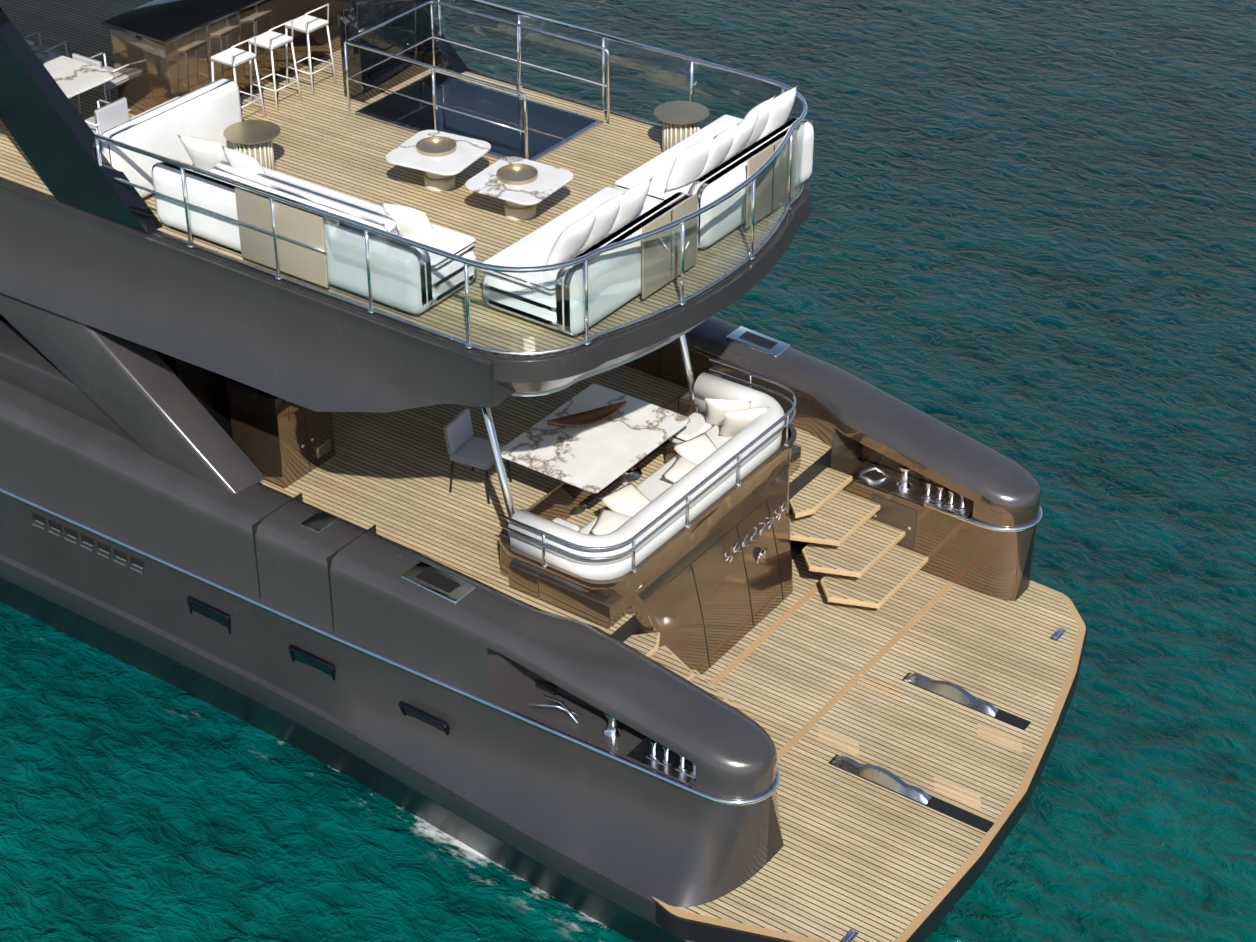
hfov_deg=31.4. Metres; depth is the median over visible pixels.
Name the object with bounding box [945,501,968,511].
mooring roller base
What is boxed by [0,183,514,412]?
fly coaming
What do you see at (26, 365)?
window
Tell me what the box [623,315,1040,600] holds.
hull
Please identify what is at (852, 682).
platform seam
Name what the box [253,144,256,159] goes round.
side rib
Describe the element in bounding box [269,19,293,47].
stool back
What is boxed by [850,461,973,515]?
mooring plate
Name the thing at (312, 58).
stool ring
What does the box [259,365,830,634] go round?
teak cockpit deck
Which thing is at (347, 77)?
hatch post
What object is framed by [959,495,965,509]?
mooring roller
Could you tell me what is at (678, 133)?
table base
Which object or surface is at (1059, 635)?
cleat base
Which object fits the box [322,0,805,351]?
fly glass
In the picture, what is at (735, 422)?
pillow
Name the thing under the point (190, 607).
portlight frame
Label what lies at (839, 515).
teak stair
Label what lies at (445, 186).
coffee pedestal
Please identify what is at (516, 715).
chrome
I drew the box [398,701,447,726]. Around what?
portlight frame
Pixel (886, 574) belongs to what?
teak stair
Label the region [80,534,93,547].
vent
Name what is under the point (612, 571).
pad
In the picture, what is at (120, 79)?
chair seat
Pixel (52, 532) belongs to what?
vent slat
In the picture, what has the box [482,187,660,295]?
sofa seat
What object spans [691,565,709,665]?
seam door
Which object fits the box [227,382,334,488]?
cockpit cabinet
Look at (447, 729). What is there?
portlight frame
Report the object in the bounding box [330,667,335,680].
portlight frame
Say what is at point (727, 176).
sofa back
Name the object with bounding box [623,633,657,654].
teak stair
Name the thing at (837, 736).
batten
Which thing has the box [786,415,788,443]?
sofa rail post
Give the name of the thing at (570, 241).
pillow
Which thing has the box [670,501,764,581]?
seam door
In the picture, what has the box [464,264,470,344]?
fly stanchion
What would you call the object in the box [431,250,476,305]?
sofa base
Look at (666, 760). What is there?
mooring roller
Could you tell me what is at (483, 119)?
hatch rail
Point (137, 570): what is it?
vent slat
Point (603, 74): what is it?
fly stanchion
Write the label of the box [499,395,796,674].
transom block
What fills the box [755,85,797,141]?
pillow
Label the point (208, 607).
portlight frame
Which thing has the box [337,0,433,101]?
glass railing
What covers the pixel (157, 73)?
fly bar
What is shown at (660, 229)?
fly top rail
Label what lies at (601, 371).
flyover underside
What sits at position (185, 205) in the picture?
fly stanchion
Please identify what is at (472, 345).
trim
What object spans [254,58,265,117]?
stool leg
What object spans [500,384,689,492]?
table top
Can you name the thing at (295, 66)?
stool leg
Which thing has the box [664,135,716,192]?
pillow
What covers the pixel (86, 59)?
chair back
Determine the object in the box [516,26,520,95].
hatch post
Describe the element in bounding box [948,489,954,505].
mooring roller
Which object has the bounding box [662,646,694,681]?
stair tread
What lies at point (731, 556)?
name letter
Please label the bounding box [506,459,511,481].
chair leg
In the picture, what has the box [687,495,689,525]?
sofa rail post
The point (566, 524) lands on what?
seat
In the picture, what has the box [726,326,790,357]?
bulwark fairlead
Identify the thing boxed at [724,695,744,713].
teak stair
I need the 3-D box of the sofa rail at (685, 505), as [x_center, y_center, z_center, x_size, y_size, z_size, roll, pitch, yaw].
[0.378,-0.088,24.442,1.396,0.032,3.992,21,38,29]
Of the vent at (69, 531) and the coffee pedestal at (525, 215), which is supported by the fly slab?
the coffee pedestal at (525, 215)
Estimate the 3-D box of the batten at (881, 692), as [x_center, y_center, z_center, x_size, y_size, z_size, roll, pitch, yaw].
[2.749,2.402,24.276,0.550,0.012,0.036,21,38,29]
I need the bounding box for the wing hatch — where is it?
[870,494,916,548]
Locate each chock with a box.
[832,756,931,804]
[905,673,999,716]
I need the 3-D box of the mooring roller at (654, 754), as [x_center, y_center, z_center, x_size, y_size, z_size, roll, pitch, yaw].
[0.255,2.708,21.818,0.080,0.200,0.080,21,38,29]
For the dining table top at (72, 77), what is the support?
on the fly slab
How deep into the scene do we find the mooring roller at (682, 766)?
21.66 m
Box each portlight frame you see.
[186,596,230,619]
[187,601,192,613]
[225,617,230,633]
[288,644,334,668]
[289,650,294,661]
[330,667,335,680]
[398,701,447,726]
[443,725,449,734]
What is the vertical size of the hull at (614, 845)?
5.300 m
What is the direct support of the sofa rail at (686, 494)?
attached to the wall at (629, 627)
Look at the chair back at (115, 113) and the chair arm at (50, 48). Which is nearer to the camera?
the chair back at (115, 113)
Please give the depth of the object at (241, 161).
22.86 m
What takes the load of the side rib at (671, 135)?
on the fly slab
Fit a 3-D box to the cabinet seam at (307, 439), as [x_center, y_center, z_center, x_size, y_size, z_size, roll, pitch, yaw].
[-3.668,-0.488,25.476,0.014,1.150,0.005,21,38,29]
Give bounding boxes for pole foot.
[678,393,698,416]
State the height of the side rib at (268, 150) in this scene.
0.480 m
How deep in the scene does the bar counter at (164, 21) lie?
25.74 m
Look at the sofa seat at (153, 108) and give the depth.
25.06 m
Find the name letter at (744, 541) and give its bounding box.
[741,533,749,546]
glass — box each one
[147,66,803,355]
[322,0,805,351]
[362,73,595,159]
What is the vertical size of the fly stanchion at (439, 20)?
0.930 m
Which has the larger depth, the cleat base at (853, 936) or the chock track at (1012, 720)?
the chock track at (1012, 720)
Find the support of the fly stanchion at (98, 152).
on the fly slab
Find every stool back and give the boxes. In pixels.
[231,36,256,65]
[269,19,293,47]
[305,3,328,31]
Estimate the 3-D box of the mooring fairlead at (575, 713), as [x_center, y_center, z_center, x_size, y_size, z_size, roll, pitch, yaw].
[-0.734,2.377,22.405,0.588,0.118,0.060,10,34,15]
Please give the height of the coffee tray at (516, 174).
0.045 m
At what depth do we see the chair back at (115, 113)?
24.45 m
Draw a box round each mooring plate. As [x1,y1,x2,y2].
[626,737,693,783]
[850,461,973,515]
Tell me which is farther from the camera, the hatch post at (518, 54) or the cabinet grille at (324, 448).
the hatch post at (518, 54)
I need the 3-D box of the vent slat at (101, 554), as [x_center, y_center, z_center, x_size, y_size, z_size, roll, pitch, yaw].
[-5.939,0.954,25.297,0.190,0.024,0.020,21,38,29]
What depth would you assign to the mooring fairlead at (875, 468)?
26.20 m
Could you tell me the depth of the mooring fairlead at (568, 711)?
22.38 m
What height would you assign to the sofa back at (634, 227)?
0.730 m
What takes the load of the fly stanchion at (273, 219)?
on the fly slab
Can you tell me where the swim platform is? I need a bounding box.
[653,607,1086,941]
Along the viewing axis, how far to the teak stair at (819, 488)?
25.92 m
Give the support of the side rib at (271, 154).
on the fly slab
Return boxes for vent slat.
[48,530,60,536]
[64,537,76,543]
[97,552,109,558]
[113,559,125,565]
[130,567,142,573]
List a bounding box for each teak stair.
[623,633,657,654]
[651,647,691,678]
[691,671,724,700]
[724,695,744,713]
[790,491,878,539]
[792,468,849,512]
[805,519,902,571]
[823,545,925,602]
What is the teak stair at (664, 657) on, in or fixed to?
on the stair tread at (691, 677)
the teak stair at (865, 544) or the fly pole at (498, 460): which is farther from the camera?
the teak stair at (865, 544)
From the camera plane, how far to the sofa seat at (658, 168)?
23.59 m
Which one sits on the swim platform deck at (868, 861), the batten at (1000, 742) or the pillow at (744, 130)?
the batten at (1000, 742)
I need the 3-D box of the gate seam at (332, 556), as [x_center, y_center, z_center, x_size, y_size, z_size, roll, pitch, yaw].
[-2.881,1.129,23.549,0.012,0.944,0.761,21,38,29]
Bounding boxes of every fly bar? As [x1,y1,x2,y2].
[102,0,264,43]
[109,0,340,114]
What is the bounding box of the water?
[0,0,1255,941]
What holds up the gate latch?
on the hull at (614, 845)
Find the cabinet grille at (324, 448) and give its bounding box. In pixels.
[317,440,330,457]
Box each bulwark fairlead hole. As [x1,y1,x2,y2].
[416,568,460,592]
[739,331,777,348]
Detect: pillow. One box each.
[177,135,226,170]
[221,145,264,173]
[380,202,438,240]
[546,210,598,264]
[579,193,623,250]
[589,509,630,534]
[599,482,650,516]
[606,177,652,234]
[662,455,697,482]
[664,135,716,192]
[672,432,717,463]
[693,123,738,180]
[705,398,750,425]
[718,407,769,435]
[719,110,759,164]
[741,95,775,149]
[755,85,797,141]
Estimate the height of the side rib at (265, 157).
0.480 m
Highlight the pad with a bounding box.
[510,398,781,591]
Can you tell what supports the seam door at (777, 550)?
attached to the transom block
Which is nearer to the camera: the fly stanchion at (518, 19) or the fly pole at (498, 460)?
the fly pole at (498, 460)
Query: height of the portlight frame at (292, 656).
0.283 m
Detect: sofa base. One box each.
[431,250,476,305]
[483,274,558,329]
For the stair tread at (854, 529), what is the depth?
25.56 m
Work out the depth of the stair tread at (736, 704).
23.74 m
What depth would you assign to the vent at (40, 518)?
25.74 m
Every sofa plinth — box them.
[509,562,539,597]
[539,444,800,627]
[665,441,677,463]
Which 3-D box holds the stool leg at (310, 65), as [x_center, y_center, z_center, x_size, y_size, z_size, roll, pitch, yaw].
[-3.750,-4.799,26.391,0.058,0.742,0.058,21,38,29]
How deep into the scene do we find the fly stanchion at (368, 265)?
21.80 m
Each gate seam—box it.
[252,493,302,599]
[327,525,376,631]
[659,348,659,377]
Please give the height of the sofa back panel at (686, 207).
0.780 m
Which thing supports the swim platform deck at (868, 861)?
on the swim platform
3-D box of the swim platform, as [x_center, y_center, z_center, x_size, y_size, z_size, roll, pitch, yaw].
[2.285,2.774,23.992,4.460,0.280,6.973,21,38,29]
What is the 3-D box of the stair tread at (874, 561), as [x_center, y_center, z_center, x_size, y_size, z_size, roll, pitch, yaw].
[2.554,0.882,25.843,0.800,0.061,1.268,21,38,29]
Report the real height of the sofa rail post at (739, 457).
0.430 m
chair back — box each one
[22,36,36,46]
[72,53,103,85]
[94,97,128,133]
[443,408,473,454]
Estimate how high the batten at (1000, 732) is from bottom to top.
0.012 m
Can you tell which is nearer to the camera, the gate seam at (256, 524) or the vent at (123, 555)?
the gate seam at (256, 524)
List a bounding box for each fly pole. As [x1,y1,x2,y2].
[481,407,514,521]
[678,334,694,400]
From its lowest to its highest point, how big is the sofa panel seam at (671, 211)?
0.780 m
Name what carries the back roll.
on the pad
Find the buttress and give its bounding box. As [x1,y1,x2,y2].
[0,293,264,493]
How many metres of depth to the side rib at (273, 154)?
24.65 m
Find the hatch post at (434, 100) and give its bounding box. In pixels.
[431,69,436,129]
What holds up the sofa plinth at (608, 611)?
on the wall at (629, 627)
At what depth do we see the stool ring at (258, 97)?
25.84 m
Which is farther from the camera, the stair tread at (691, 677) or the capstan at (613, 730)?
the stair tread at (691, 677)
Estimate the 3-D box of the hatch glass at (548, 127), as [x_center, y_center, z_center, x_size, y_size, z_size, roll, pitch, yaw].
[-1.735,-4.113,25.973,2.400,0.040,1.350,21,38,29]
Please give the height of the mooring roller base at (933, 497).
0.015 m
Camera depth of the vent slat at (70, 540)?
25.53 m
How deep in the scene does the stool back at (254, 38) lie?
25.32 m
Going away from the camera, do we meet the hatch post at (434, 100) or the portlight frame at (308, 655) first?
the portlight frame at (308, 655)
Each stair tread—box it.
[632,632,659,657]
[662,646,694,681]
[692,670,727,702]
[723,694,754,720]
[789,468,852,517]
[790,490,879,545]
[802,531,904,577]
[820,545,928,608]
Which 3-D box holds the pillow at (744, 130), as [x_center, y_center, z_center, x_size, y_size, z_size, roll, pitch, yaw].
[1.150,-3.497,23.545,0.311,0.502,0.572,15,36,21]
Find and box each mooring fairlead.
[527,703,582,717]
[543,695,579,724]
[860,466,889,476]
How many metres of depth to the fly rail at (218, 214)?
22.75 m
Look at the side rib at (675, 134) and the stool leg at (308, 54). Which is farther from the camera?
the stool leg at (308, 54)
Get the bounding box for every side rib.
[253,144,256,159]
[258,143,262,166]
[263,143,266,167]
[267,141,270,168]
[269,141,273,169]
[271,140,274,170]
[662,122,663,152]
[664,122,665,150]
[666,123,668,149]
[670,124,672,147]
[675,124,676,144]
[680,125,681,141]
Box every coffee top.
[385,130,490,175]
[465,156,573,204]
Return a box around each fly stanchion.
[95,139,101,165]
[180,167,192,243]
[269,198,280,275]
[364,230,373,309]
[437,0,441,35]
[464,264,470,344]
[517,15,521,83]
[584,260,588,340]
[602,38,604,107]
[680,222,684,300]
[689,62,693,101]
[749,178,755,255]
[786,133,792,205]
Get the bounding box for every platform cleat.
[842,930,854,941]
[1053,628,1062,637]
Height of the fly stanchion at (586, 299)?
0.930 m
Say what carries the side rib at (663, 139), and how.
on the fly slab
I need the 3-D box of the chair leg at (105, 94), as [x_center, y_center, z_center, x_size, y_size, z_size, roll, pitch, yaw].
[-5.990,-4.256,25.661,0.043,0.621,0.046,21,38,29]
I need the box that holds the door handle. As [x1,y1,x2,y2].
[756,548,766,563]
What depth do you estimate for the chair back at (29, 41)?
25.97 m
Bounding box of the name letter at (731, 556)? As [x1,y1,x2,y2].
[724,551,732,561]
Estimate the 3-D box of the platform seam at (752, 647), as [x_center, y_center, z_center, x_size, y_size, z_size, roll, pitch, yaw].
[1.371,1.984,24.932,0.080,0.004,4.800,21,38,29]
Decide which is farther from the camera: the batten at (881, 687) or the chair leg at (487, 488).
the chair leg at (487, 488)
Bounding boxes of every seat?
[37,45,66,56]
[85,116,96,133]
[94,66,128,90]
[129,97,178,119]
[190,163,475,270]
[210,47,255,67]
[248,31,292,50]
[285,15,328,33]
[450,436,504,470]
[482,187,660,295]
[552,518,579,531]
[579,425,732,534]
[615,115,754,201]
[669,412,714,443]
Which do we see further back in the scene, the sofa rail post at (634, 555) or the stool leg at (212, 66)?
the stool leg at (212, 66)
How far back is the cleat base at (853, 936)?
21.17 m
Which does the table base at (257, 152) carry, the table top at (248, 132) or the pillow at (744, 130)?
the table top at (248, 132)
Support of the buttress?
on the hull at (614, 845)
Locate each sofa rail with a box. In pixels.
[499,359,796,549]
[500,369,795,560]
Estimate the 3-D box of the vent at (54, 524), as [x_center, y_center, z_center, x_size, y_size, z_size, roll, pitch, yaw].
[-6.557,0.652,25.670,0.200,0.184,0.070,21,38,29]
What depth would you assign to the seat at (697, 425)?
25.71 m
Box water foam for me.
[171,708,604,941]
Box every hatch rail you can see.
[345,0,609,158]
[348,36,606,132]
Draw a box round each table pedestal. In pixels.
[571,504,586,516]
[616,466,641,482]
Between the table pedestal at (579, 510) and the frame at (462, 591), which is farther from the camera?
the table pedestal at (579, 510)
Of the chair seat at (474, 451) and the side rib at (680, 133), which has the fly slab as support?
the side rib at (680, 133)
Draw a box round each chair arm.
[25,32,66,50]
[85,99,130,125]
[90,52,128,71]
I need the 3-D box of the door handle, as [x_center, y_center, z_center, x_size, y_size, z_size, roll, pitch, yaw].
[1.500,0.953,25.119,0.020,0.200,0.200,29,42,23]
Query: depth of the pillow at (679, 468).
24.67 m
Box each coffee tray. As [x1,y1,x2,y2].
[416,136,456,156]
[497,164,537,184]
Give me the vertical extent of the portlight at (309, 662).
0.285 m
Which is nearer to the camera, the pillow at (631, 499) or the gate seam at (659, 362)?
the pillow at (631, 499)
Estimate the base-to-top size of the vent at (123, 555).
0.184 m
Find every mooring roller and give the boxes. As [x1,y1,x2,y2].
[650,739,657,757]
[663,746,670,763]
[679,755,686,769]
[691,763,696,775]
[925,480,932,496]
[936,484,943,501]
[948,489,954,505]
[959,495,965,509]
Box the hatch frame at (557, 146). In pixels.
[355,72,602,161]
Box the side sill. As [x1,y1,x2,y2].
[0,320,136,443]
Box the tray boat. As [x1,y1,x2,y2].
[547,401,625,426]
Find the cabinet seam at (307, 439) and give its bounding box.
[304,407,310,470]
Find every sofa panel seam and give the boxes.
[670,210,672,281]
[771,144,774,212]
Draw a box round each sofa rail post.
[543,535,545,564]
[633,539,634,569]
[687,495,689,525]
[738,454,740,483]
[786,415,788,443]
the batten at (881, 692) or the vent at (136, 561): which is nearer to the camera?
the batten at (881, 692)
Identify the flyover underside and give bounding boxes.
[512,320,704,396]
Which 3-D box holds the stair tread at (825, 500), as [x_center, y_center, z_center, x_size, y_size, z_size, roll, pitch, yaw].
[2.171,0.265,25.913,0.380,0.061,1.066,21,38,29]
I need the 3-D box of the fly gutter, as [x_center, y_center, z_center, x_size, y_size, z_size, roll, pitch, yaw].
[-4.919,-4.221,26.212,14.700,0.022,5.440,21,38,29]
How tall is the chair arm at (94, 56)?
0.024 m
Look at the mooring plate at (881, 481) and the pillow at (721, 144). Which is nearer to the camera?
the pillow at (721, 144)
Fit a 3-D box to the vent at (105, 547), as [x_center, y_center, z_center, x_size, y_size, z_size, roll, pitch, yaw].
[-5.911,0.889,25.302,0.200,0.184,0.070,21,38,29]
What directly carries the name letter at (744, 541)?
attached to the transom block
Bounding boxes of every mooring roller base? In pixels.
[646,752,674,766]
[675,764,695,778]
[921,493,945,503]
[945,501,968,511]
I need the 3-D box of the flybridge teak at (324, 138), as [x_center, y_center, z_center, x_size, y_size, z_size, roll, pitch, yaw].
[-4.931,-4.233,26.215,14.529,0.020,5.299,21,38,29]
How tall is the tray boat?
0.158 m
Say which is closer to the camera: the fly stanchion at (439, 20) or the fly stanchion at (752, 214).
the fly stanchion at (752, 214)
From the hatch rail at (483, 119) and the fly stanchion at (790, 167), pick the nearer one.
the fly stanchion at (790, 167)
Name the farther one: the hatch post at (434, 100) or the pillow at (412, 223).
the hatch post at (434, 100)
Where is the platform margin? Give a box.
[653,580,1085,941]
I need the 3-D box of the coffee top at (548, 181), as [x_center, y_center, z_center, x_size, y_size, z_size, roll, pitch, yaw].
[-1.149,-3.083,23.705,0.960,0.030,0.960,21,38,29]
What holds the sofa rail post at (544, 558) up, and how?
on the sofa rail foot
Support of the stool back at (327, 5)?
on the stool seat at (314, 24)
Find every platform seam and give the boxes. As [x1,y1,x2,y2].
[710,581,821,686]
[777,581,954,761]
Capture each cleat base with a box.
[840,929,858,941]
[1049,627,1065,640]
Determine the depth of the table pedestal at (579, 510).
25.08 m
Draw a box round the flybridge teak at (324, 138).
[0,0,798,356]
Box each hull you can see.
[0,379,783,941]
[535,467,828,695]
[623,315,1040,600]
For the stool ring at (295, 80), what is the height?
0.020 m
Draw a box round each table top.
[29,45,117,98]
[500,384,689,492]
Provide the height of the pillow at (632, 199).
0.518 m
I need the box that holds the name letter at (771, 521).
[765,517,774,528]
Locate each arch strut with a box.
[0,7,162,233]
[431,21,466,73]
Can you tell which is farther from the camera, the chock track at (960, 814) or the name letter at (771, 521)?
the name letter at (771, 521)
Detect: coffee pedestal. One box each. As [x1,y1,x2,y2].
[424,172,455,190]
[505,201,535,219]
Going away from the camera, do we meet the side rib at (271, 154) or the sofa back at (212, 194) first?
the sofa back at (212, 194)
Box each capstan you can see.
[604,713,622,739]
[896,464,912,490]
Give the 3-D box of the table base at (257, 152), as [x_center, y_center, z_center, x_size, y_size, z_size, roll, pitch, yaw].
[-4.119,-3.501,24.620,0.370,0.480,0.370,21,38,29]
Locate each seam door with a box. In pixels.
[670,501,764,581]
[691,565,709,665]
[736,526,753,625]
[767,501,783,599]
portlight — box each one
[191,603,226,626]
[293,651,330,675]
[403,708,444,731]
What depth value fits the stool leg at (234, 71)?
25.39 m
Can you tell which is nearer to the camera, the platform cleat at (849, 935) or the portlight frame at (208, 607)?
the platform cleat at (849, 935)
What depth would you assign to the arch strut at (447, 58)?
27.12 m
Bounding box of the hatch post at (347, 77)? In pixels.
[343,41,350,114]
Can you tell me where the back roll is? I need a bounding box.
[508,372,785,565]
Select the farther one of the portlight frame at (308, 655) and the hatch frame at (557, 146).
the hatch frame at (557, 146)
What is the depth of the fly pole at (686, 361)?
25.87 m
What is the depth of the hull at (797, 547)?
23.65 m
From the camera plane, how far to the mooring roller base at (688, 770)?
21.67 m
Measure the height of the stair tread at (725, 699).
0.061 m
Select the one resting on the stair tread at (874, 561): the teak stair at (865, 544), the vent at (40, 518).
the teak stair at (865, 544)
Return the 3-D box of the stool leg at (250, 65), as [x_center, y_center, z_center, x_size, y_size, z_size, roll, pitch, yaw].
[-4.413,-4.642,26.147,0.058,0.742,0.058,21,38,29]
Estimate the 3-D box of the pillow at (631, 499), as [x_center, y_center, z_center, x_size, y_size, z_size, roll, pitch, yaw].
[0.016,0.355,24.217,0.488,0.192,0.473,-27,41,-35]
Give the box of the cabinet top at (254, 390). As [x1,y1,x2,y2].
[225,378,279,400]
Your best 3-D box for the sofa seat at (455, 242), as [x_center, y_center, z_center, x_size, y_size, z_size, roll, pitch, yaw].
[-3.155,-2.685,22.924,3.570,0.130,0.700,21,38,29]
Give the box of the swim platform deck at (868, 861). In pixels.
[675,552,1077,941]
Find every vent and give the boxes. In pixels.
[32,512,45,526]
[48,519,61,533]
[64,527,77,540]
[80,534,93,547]
[97,541,110,555]
[113,548,126,562]
[130,556,143,569]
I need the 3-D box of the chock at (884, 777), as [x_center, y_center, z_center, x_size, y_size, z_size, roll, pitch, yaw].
[2.615,3.131,23.024,1.120,0.139,0.140,21,38,29]
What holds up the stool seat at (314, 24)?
on the fly slab
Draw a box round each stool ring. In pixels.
[239,91,260,107]
[251,73,296,91]
[288,56,332,73]
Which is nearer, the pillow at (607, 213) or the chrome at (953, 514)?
the pillow at (607, 213)
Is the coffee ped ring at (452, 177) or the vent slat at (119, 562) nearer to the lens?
the coffee ped ring at (452, 177)
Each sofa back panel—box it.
[235,187,328,287]
[642,194,697,298]
[745,129,796,227]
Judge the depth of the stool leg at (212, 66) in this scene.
25.58 m
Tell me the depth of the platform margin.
22.32 m
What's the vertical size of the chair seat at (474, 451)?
0.080 m
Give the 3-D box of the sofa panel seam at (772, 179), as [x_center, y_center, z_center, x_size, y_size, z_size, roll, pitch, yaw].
[1.524,-3.076,23.539,0.012,0.780,0.024,21,38,29]
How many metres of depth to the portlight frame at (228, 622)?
24.45 m
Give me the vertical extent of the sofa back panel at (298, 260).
0.780 m
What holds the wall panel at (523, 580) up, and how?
on the wall at (629, 627)
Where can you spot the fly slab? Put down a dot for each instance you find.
(533, 377)
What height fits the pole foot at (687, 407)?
0.550 m
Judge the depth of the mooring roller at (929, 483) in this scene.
25.81 m
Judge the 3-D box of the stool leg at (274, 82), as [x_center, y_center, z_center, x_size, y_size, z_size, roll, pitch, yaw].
[-4.108,-4.525,25.965,0.058,0.742,0.058,21,38,29]
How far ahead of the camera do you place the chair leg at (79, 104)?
25.96 m
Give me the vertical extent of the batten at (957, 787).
0.012 m
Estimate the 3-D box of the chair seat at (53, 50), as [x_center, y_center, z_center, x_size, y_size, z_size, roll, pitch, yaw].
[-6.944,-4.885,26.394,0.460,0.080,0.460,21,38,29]
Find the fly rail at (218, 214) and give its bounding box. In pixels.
[108,175,326,252]
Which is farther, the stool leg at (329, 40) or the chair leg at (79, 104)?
the stool leg at (329, 40)
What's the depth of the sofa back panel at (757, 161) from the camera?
23.51 m
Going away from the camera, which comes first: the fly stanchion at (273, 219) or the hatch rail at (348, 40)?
the fly stanchion at (273, 219)
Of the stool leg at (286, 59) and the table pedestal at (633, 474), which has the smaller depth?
the table pedestal at (633, 474)
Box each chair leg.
[78,94,80,114]
[103,53,111,102]
[103,83,106,104]
[449,461,453,492]
[485,470,489,503]
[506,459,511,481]
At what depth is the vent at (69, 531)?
25.49 m
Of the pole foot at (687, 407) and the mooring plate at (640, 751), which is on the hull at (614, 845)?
the mooring plate at (640, 751)
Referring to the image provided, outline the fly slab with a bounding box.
[0,182,811,393]
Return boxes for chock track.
[828,754,994,832]
[902,672,1030,729]
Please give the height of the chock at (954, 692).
0.139 m
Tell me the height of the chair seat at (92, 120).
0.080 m
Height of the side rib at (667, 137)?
0.480 m
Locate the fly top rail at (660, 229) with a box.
[94,0,807,272]
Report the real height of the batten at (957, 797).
0.012 m
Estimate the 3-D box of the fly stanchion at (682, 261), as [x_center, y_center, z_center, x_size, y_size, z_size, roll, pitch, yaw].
[0.534,-2.049,21.958,0.038,0.930,0.040,21,38,29]
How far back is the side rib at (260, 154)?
24.44 m
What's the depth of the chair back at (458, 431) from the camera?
25.21 m
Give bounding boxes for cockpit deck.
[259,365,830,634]
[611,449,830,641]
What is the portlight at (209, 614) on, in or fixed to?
attached to the hull at (614, 845)
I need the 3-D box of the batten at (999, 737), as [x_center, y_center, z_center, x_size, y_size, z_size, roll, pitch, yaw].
[3.936,2.817,23.634,0.530,0.012,0.036,21,38,29]
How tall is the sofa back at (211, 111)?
0.830 m
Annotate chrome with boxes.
[0,487,780,805]
[924,502,1042,531]
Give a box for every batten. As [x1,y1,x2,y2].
[816,727,858,746]
[816,732,858,750]
[816,737,858,755]
[859,673,903,692]
[859,678,903,697]
[859,682,903,701]
[933,776,980,797]
[933,782,980,802]
[933,787,980,808]
[977,722,1022,742]
[977,727,1022,747]
[978,732,1023,752]
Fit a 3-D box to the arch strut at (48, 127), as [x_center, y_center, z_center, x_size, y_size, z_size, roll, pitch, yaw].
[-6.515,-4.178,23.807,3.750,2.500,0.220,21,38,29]
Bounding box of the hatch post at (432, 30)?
[430,4,435,71]
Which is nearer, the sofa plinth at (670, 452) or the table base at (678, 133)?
the table base at (678, 133)
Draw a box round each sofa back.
[99,78,241,197]
[152,158,432,315]
[556,191,698,335]
[687,117,813,248]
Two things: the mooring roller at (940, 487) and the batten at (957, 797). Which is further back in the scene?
the mooring roller at (940, 487)
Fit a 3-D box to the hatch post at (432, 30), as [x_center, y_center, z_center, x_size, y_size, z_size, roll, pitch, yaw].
[-2.350,-5.225,26.902,0.030,0.900,0.032,21,38,29]
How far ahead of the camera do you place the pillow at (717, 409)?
25.43 m
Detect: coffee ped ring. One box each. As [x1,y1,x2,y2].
[424,172,455,182]
[504,200,536,211]
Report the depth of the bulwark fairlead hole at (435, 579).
22.72 m
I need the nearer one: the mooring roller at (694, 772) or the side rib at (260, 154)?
the mooring roller at (694, 772)
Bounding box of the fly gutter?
[0,71,809,361]
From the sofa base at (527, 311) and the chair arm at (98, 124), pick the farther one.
the chair arm at (98, 124)
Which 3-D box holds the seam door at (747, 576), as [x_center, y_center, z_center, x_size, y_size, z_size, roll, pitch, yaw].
[1.310,1.181,24.974,0.274,1.270,0.012,21,38,29]
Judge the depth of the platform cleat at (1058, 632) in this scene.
25.13 m
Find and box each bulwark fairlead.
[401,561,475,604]
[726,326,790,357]
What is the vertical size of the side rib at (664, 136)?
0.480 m
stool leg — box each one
[211,61,213,81]
[233,68,236,82]
[249,44,252,103]
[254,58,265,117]
[271,51,277,111]
[285,28,287,86]
[291,41,301,100]
[306,34,309,75]
[307,34,313,94]
[326,25,336,83]
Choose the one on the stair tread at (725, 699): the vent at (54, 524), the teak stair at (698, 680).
the teak stair at (698, 680)
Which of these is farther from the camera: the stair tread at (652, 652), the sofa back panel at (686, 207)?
the stair tread at (652, 652)
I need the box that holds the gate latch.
[300,510,338,532]
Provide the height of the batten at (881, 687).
0.012 m

